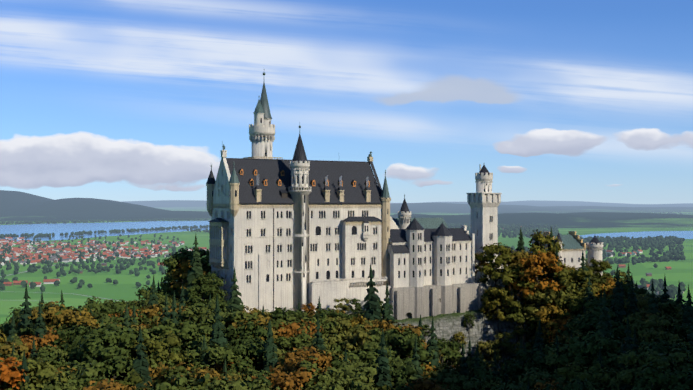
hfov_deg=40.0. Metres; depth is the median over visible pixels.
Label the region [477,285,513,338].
tree
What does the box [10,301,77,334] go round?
tree
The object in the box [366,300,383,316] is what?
tree
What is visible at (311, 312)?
tree
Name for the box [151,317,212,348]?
tree
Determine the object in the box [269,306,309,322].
tree
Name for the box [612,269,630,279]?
tree
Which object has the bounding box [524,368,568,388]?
tree
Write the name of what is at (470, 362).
tree
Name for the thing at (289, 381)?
tree
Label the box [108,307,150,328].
tree
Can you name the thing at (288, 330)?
tree
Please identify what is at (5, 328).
tree
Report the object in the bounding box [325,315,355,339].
tree
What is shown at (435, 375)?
tree
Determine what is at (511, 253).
tree
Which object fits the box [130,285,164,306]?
tree
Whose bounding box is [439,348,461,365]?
tree
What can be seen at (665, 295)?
tree
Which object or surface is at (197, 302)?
tree
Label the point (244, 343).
tree
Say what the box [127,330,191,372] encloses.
tree
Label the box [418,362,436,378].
tree
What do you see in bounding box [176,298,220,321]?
tree
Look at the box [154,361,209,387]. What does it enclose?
tree
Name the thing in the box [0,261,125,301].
valley road
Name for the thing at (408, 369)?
tree
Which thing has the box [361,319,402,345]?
tree
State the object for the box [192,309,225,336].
tree
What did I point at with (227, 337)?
tree
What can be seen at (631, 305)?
tree
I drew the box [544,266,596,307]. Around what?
tree
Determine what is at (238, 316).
tree
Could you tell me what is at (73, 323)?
tree
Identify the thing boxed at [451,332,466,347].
tree
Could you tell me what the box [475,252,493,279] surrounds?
tree
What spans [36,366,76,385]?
tree
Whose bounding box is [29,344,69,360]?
tree
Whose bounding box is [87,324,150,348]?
tree
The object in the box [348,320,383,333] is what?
tree
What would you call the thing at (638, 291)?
tree
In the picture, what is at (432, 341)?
tree
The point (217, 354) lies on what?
tree
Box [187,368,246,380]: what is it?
tree
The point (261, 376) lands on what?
tree
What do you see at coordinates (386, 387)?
tree
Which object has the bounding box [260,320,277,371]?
tree
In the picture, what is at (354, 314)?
tree
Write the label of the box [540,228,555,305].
tree
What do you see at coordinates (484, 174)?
castle square tower top
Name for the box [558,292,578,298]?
tree
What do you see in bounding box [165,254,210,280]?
tree
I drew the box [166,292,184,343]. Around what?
tree
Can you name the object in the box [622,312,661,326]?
tree
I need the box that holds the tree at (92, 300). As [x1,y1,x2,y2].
[80,296,100,313]
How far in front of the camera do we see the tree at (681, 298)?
343.02 m
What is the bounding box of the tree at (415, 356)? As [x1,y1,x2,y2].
[410,337,423,380]
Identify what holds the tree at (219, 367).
on the rock cliff at (447, 326)
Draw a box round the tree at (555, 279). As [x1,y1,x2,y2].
[546,247,559,329]
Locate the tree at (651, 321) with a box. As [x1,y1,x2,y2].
[622,312,681,340]
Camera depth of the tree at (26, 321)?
248.10 m
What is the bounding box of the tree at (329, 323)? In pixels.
[310,316,341,347]
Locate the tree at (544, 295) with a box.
[519,280,558,320]
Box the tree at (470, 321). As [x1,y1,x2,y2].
[463,313,476,326]
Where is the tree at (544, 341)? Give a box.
[531,314,554,344]
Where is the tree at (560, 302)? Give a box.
[555,294,583,320]
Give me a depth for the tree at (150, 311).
279.47 m
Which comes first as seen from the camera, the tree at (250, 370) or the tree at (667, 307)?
the tree at (250, 370)
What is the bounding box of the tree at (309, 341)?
[291,336,331,351]
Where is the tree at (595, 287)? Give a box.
[581,282,609,298]
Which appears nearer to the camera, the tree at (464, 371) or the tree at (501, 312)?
the tree at (464, 371)
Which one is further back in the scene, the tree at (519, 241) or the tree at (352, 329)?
the tree at (519, 241)
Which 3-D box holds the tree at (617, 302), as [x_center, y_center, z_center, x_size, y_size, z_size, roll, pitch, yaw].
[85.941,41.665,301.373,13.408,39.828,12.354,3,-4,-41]
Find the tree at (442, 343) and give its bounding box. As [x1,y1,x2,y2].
[429,338,464,370]
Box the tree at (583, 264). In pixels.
[575,250,588,291]
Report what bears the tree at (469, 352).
on the rock cliff at (447, 326)
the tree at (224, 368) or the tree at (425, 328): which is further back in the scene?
the tree at (425, 328)
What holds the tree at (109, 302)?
on the rock cliff at (447, 326)
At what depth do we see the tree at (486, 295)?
356.60 m
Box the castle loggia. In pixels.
[209,222,228,261]
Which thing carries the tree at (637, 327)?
on the rock cliff at (447, 326)
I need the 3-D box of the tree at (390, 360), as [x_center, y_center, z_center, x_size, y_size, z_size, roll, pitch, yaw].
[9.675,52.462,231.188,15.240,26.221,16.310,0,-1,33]
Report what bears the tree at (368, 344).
on the rock cliff at (447, 326)
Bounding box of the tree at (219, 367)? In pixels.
[209,361,248,379]
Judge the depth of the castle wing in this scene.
351.63 m
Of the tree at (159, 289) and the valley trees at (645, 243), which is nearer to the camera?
the tree at (159, 289)
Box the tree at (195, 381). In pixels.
[177,376,229,389]
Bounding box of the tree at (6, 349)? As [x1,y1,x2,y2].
[0,341,28,359]
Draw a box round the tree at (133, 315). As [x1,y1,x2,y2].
[130,305,137,324]
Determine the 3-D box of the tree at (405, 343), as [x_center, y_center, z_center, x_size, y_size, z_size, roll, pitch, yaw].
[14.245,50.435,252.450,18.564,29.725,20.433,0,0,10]
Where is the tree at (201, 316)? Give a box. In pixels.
[196,308,230,320]
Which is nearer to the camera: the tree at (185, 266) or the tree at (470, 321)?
the tree at (185, 266)
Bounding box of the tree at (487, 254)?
[475,242,513,286]
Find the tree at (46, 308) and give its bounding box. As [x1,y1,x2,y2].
[32,302,74,323]
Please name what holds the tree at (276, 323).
on the rock cliff at (447, 326)
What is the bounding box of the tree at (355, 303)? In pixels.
[348,298,361,312]
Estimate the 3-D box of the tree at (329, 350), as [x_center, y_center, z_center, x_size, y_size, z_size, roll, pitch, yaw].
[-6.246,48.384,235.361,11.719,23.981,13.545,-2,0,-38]
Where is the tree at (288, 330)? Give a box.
[274,318,323,346]
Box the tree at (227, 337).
[206,328,234,345]
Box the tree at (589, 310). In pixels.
[563,306,602,330]
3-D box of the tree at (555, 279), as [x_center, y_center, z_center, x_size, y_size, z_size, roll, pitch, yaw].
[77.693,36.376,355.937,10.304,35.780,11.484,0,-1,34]
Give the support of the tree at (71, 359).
on the rock cliff at (447, 326)
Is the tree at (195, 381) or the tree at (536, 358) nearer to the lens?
the tree at (195, 381)
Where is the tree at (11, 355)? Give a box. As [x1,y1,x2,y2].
[2,349,31,384]
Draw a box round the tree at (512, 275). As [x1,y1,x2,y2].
[499,266,544,343]
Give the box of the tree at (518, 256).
[500,250,537,307]
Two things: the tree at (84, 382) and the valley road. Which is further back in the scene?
the valley road
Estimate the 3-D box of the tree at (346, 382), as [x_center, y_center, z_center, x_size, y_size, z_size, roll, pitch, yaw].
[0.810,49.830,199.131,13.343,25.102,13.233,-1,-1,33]
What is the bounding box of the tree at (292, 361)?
[269,346,334,386]
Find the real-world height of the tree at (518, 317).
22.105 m
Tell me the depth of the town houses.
3534.84 m
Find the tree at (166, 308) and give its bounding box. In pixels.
[161,293,170,320]
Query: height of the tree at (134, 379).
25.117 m
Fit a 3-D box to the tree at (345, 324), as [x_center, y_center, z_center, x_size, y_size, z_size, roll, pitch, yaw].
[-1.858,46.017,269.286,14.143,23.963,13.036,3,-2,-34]
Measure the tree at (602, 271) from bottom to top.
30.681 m
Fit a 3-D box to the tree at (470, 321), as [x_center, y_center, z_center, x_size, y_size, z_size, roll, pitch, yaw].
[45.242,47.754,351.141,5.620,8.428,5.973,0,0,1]
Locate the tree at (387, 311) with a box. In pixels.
[382,283,394,324]
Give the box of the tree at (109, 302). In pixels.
[100,299,129,307]
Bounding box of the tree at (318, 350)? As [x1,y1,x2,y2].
[316,346,350,363]
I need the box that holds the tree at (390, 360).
[387,357,406,365]
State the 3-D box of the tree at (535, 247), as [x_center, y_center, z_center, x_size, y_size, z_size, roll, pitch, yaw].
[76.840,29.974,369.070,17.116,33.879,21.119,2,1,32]
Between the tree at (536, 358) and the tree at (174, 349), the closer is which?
the tree at (174, 349)
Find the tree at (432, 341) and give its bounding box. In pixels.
[423,318,441,380]
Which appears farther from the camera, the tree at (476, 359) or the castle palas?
the castle palas
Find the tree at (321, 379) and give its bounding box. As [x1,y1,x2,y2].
[275,356,344,389]
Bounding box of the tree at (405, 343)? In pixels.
[379,328,434,366]
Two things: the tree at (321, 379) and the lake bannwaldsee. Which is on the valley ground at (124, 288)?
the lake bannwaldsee
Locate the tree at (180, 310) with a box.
[176,302,182,317]
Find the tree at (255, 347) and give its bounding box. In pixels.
[221,339,278,372]
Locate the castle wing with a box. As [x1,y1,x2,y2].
[390,231,474,287]
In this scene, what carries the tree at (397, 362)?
on the rock cliff at (447, 326)
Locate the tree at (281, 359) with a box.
[274,346,300,365]
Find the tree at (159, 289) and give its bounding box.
[142,285,177,300]
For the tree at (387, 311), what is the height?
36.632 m
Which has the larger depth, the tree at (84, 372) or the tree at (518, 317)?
the tree at (518, 317)
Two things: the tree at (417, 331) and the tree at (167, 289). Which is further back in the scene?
the tree at (167, 289)
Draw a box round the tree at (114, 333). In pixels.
[65,322,143,380]
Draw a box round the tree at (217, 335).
[209,296,227,359]
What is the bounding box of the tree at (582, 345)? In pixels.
[553,330,623,372]
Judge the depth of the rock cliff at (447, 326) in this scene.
351.92 m
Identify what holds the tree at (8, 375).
on the rock cliff at (447, 326)
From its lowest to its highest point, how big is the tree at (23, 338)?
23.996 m
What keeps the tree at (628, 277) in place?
on the rock cliff at (447, 326)
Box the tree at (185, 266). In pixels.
[168,259,207,298]
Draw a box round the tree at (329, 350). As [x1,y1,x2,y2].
[303,342,335,354]
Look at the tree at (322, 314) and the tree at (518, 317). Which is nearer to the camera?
the tree at (322, 314)
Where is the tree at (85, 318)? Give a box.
[48,308,98,344]
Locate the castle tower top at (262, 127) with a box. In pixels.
[244,69,282,158]
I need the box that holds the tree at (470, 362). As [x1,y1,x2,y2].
[452,355,491,376]
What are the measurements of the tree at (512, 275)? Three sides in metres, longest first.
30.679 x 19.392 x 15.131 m
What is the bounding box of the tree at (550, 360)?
[543,343,586,369]
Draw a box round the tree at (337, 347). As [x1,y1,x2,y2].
[329,339,356,356]
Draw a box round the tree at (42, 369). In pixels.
[0,357,71,389]
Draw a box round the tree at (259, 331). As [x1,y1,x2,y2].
[223,320,274,360]
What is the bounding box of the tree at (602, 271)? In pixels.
[585,259,612,278]
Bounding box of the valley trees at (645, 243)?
[0,212,685,298]
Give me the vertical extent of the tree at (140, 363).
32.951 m
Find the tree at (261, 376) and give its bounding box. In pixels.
[228,370,275,388]
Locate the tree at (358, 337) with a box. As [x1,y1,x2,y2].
[339,326,377,353]
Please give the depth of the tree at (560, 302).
336.57 m
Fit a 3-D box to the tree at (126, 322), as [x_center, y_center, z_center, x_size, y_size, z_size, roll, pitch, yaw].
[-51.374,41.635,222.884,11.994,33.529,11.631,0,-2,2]
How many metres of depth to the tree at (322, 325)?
253.62 m
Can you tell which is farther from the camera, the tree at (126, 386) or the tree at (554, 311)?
the tree at (554, 311)
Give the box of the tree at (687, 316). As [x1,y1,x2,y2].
[682,284,692,325]
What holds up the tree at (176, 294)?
on the rock cliff at (447, 326)
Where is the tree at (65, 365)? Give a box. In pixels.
[54,359,70,369]
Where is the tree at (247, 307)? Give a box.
[225,305,260,313]
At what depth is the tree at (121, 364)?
203.97 m
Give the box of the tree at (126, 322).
[119,304,132,360]
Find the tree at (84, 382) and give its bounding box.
[68,374,116,389]
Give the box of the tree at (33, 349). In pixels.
[31,337,37,359]
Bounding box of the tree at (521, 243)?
[518,234,524,252]
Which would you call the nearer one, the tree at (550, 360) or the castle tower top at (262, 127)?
the tree at (550, 360)
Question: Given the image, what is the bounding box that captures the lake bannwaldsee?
[580,231,692,238]
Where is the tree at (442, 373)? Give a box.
[421,360,450,380]
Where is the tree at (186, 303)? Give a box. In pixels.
[169,300,194,306]
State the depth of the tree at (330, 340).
247.62 m
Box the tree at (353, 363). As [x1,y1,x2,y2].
[328,354,363,368]
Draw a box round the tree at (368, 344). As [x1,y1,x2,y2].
[351,337,399,363]
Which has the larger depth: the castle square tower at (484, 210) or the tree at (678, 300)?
the castle square tower at (484, 210)
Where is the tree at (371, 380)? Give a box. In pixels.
[365,366,376,383]
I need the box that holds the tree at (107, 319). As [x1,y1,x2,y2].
[94,311,141,325]
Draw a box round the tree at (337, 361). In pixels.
[284,350,349,370]
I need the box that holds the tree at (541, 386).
[534,378,564,389]
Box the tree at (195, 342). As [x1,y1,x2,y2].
[179,331,211,363]
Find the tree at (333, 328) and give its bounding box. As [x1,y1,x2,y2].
[313,318,348,339]
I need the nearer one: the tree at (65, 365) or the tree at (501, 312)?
the tree at (65, 365)
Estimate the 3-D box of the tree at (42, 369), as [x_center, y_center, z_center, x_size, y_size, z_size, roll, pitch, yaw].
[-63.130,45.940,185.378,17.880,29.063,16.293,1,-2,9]
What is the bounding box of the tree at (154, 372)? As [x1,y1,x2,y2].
[142,362,193,389]
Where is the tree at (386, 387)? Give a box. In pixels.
[369,381,406,389]
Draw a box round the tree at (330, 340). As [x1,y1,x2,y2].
[310,334,341,355]
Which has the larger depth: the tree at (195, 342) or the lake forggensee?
the lake forggensee
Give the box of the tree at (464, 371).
[459,342,469,377]
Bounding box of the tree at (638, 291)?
[610,280,649,298]
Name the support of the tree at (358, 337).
on the rock cliff at (447, 326)
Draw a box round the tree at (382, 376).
[373,328,391,389]
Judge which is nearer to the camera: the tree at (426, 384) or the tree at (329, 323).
the tree at (426, 384)
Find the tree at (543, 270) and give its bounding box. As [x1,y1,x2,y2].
[527,263,550,305]
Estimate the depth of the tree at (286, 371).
208.59 m
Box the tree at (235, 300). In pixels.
[226,266,242,312]
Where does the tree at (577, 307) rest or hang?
on the rock cliff at (447, 326)
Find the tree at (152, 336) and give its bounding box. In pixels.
[142,326,164,340]
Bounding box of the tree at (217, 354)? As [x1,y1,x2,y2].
[186,340,252,376]
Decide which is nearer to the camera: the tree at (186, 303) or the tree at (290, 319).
the tree at (290, 319)
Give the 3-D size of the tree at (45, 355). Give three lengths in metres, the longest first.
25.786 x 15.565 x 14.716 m
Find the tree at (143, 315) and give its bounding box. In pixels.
[109,310,148,325]
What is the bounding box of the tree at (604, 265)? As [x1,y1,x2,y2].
[586,257,612,279]
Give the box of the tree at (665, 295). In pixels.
[660,277,669,305]
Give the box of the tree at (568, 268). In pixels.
[561,261,574,272]
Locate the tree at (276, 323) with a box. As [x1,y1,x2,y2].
[267,316,296,350]
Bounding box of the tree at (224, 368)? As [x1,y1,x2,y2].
[221,359,227,380]
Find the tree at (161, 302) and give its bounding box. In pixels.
[138,293,172,311]
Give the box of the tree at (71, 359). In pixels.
[66,357,92,362]
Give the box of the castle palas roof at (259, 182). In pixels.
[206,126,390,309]
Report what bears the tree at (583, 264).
on the rock cliff at (447, 326)
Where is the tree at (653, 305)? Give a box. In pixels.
[647,279,659,324]
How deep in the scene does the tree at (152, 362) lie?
210.85 m
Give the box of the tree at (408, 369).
[387,358,423,389]
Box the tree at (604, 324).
[596,287,611,350]
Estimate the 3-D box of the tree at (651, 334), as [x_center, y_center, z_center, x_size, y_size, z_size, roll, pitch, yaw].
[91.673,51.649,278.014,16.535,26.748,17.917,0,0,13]
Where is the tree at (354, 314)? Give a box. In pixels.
[344,310,365,329]
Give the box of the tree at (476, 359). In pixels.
[470,341,480,377]
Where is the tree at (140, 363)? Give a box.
[132,324,151,389]
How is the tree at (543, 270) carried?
on the rock cliff at (447, 326)
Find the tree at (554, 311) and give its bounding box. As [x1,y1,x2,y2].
[535,304,567,341]
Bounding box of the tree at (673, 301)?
[655,295,676,304]
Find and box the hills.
[0,190,692,227]
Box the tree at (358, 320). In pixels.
[346,314,375,330]
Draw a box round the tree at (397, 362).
[372,355,416,387]
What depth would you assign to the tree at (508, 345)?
348.42 m
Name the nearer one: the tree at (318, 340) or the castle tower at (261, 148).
the tree at (318, 340)
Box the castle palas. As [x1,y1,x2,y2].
[211,158,389,314]
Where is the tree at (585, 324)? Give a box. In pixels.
[557,314,607,338]
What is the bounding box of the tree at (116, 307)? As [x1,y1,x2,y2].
[97,299,141,314]
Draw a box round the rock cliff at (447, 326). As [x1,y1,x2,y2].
[393,306,549,377]
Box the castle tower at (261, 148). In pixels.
[252,138,272,158]
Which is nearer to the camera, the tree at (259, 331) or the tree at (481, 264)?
the tree at (259, 331)
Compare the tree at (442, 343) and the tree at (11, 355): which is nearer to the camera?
the tree at (11, 355)
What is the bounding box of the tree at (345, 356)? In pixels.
[342,349,346,361]
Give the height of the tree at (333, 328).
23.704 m
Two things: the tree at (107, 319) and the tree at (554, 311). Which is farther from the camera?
the tree at (554, 311)
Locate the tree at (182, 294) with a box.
[176,283,185,310]
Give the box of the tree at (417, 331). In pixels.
[401,323,439,362]
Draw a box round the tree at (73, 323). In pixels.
[44,319,78,352]
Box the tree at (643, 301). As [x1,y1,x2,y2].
[623,294,663,316]
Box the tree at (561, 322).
[548,315,571,341]
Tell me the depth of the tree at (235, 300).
266.94 m
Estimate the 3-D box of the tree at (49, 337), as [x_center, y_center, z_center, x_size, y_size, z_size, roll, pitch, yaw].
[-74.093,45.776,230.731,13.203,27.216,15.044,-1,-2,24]
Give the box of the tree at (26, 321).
[18,284,34,337]
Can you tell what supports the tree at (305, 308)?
on the rock cliff at (447, 326)
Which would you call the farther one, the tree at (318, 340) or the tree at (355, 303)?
the tree at (355, 303)
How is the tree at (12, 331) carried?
on the rock cliff at (447, 326)
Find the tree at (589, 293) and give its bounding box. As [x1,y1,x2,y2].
[583,276,593,312]
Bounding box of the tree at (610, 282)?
[593,277,615,298]
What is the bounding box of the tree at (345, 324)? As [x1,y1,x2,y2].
[326,315,353,336]
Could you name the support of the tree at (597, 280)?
on the rock cliff at (447, 326)
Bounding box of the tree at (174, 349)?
[147,339,182,366]
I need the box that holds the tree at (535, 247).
[525,229,568,277]
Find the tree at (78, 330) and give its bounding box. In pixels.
[54,324,95,359]
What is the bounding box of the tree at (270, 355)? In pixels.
[263,322,278,373]
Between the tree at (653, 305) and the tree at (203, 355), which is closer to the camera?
the tree at (203, 355)
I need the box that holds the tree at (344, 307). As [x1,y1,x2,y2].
[333,298,349,311]
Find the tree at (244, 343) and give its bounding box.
[237,336,274,361]
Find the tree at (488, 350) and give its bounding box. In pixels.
[475,340,503,366]
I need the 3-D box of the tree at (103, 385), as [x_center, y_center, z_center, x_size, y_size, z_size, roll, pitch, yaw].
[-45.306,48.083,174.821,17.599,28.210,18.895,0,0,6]
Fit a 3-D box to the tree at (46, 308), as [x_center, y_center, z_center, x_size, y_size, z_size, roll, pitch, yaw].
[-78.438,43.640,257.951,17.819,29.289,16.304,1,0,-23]
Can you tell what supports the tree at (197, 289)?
on the rock cliff at (447, 326)
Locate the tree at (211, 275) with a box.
[191,271,222,300]
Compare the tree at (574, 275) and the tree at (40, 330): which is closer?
the tree at (40, 330)
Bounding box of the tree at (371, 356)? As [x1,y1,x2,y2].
[347,343,403,366]
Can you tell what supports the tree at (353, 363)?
on the rock cliff at (447, 326)
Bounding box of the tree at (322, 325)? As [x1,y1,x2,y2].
[295,320,331,338]
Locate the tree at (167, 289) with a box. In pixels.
[162,269,186,298]
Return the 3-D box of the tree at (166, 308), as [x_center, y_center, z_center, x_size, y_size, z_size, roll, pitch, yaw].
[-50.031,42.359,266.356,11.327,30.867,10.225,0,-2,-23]
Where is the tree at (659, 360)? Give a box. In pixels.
[608,346,692,389]
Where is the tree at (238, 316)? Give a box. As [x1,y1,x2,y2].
[196,305,259,340]
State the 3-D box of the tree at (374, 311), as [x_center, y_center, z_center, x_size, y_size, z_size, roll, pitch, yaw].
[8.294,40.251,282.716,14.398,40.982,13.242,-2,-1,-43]
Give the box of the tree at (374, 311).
[362,263,382,320]
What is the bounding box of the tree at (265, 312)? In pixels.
[256,309,269,317]
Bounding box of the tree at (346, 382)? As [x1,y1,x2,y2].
[326,375,372,389]
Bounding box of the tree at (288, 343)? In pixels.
[274,328,312,367]
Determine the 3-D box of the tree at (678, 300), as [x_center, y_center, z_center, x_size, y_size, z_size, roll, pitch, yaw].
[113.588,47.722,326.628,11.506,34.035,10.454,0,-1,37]
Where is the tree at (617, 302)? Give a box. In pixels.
[610,265,626,324]
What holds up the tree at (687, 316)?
on the rock cliff at (447, 326)
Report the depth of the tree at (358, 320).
279.43 m
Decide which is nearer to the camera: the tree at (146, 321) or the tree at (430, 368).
the tree at (430, 368)
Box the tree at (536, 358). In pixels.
[505,346,554,379]
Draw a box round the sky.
[0,0,692,203]
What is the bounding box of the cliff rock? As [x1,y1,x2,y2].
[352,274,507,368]
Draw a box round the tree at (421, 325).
[417,315,424,341]
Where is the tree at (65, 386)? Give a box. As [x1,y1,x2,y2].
[36,378,83,389]
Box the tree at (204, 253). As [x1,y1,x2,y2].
[188,248,210,277]
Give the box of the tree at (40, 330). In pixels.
[34,301,48,343]
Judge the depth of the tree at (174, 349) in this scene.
220.69 m
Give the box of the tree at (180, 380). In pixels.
[151,371,228,389]
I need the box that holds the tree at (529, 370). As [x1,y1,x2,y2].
[515,365,567,386]
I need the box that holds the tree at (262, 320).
[224,310,279,360]
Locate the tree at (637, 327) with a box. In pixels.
[617,323,648,344]
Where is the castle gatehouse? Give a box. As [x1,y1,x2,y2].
[537,250,584,267]
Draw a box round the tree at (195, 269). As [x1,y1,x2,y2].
[184,235,202,301]
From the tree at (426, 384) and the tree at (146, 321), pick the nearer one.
the tree at (426, 384)
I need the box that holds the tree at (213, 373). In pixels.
[169,367,229,387]
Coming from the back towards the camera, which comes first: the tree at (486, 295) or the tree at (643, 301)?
the tree at (486, 295)
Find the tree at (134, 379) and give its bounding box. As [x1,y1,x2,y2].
[114,368,154,389]
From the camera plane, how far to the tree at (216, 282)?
307.69 m
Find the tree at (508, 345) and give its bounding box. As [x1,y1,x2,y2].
[489,332,516,361]
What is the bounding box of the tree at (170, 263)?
[156,246,191,287]
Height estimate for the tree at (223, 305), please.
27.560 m
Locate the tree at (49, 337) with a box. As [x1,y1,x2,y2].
[19,328,61,358]
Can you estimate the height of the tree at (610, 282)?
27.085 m
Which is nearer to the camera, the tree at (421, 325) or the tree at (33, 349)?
the tree at (33, 349)
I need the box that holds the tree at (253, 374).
[242,369,276,379]
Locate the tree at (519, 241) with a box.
[515,228,525,252]
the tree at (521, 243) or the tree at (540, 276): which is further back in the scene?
the tree at (521, 243)
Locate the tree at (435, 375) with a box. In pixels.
[419,367,466,389]
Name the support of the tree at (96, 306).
on the rock cliff at (447, 326)
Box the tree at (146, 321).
[139,312,162,327]
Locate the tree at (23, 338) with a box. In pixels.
[20,333,36,344]
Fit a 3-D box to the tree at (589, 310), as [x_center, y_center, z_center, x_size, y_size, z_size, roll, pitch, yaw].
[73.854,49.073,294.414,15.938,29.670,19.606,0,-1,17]
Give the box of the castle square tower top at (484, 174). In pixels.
[466,164,501,222]
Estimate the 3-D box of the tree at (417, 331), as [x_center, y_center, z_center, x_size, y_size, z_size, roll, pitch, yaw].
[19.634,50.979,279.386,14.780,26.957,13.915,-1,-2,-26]
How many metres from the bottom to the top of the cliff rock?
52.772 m
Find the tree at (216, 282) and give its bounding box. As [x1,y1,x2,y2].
[187,276,227,301]
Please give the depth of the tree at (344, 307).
323.69 m
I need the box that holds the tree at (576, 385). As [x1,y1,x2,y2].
[537,376,586,389]
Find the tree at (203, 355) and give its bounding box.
[199,335,210,367]
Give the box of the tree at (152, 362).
[146,352,175,386]
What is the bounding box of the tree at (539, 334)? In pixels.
[532,320,544,351]
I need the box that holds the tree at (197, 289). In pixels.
[185,283,224,304]
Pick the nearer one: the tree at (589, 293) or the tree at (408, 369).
the tree at (408, 369)
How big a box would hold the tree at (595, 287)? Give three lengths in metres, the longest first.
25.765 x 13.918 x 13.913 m
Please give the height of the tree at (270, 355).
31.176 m
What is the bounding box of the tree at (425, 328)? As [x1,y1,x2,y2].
[421,324,431,335]
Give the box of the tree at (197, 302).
[181,298,206,308]
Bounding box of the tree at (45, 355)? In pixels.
[33,346,64,372]
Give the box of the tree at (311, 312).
[303,308,345,316]
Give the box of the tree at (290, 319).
[276,313,328,336]
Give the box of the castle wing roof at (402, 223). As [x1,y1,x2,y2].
[388,194,471,266]
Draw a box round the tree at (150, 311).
[140,303,186,326]
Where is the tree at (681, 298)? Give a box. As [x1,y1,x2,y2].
[676,283,684,305]
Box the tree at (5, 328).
[0,304,21,336]
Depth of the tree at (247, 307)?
279.09 m
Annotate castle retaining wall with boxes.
[347,282,484,319]
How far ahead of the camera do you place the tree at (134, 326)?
232.82 m
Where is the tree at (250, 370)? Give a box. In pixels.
[220,367,267,379]
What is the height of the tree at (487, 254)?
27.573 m
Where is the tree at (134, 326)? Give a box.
[111,321,143,343]
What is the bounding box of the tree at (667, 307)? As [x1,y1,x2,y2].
[658,300,684,315]
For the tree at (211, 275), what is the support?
on the rock cliff at (447, 326)
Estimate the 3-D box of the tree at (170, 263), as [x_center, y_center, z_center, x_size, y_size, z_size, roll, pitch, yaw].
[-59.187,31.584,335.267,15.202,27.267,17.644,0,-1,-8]
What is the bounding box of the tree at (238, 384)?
[199,375,279,389]
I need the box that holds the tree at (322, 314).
[313,308,350,330]
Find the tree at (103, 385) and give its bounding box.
[77,378,133,389]
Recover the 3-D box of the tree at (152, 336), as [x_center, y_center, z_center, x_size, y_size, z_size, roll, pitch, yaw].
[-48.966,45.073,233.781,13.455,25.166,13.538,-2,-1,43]
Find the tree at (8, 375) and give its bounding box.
[0,356,35,389]
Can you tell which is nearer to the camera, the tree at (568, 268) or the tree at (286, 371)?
the tree at (286, 371)
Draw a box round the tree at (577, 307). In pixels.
[562,291,596,317]
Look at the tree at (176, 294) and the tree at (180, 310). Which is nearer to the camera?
the tree at (180, 310)
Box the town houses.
[0,226,683,296]
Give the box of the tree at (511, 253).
[497,250,520,270]
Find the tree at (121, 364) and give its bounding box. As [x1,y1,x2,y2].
[61,333,134,381]
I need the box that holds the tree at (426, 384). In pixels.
[405,378,448,389]
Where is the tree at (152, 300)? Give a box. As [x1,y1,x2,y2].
[147,275,158,317]
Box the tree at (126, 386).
[109,382,135,389]
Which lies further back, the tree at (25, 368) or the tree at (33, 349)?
the tree at (33, 349)
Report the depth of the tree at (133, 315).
252.98 m
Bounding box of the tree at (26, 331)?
[17,321,76,345]
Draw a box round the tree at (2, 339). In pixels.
[0,330,6,344]
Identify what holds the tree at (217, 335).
on the rock cliff at (447, 326)
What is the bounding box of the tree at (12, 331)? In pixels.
[6,313,17,341]
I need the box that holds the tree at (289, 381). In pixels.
[246,367,318,389]
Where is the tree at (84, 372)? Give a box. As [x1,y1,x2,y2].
[48,361,104,384]
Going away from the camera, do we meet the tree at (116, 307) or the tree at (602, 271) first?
the tree at (116, 307)
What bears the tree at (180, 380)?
on the rock cliff at (447, 326)
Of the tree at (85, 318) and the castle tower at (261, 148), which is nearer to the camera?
the tree at (85, 318)
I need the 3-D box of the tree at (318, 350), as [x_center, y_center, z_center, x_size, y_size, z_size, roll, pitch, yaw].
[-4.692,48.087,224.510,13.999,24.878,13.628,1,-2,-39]
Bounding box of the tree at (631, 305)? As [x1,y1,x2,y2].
[626,275,639,315]
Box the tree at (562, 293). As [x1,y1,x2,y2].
[536,283,577,309]
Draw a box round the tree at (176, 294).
[162,288,180,299]
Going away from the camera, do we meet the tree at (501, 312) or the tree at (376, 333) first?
the tree at (376, 333)
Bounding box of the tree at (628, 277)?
[624,263,630,295]
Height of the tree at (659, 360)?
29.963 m
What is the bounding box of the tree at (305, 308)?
[300,302,314,313]
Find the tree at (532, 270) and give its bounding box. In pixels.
[508,251,565,308]
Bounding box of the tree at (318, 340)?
[312,318,325,351]
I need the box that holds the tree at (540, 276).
[536,264,561,281]
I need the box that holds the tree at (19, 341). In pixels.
[0,334,24,358]
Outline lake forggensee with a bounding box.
[0,221,208,240]
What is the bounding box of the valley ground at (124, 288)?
[0,208,692,325]
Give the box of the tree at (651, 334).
[638,326,685,344]
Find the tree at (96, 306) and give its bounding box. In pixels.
[71,297,104,318]
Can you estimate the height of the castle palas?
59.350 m
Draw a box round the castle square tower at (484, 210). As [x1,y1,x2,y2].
[467,181,500,268]
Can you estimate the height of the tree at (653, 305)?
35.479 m
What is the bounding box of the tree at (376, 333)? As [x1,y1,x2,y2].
[365,325,427,371]
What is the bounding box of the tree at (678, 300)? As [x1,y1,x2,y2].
[672,286,683,315]
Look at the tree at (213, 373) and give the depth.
189.49 m
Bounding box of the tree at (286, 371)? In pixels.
[276,365,315,373]
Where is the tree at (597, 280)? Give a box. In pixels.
[590,275,612,297]
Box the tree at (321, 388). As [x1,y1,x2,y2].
[314,383,331,389]
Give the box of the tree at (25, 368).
[17,351,29,389]
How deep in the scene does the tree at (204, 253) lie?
342.53 m
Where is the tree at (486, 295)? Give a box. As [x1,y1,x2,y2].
[481,293,493,315]
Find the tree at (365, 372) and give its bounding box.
[319,362,382,389]
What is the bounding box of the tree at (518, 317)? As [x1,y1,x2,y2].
[504,305,538,347]
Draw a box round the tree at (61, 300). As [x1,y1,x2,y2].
[59,290,65,307]
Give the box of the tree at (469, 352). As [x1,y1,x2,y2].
[466,339,472,374]
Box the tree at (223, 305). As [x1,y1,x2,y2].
[191,299,244,320]

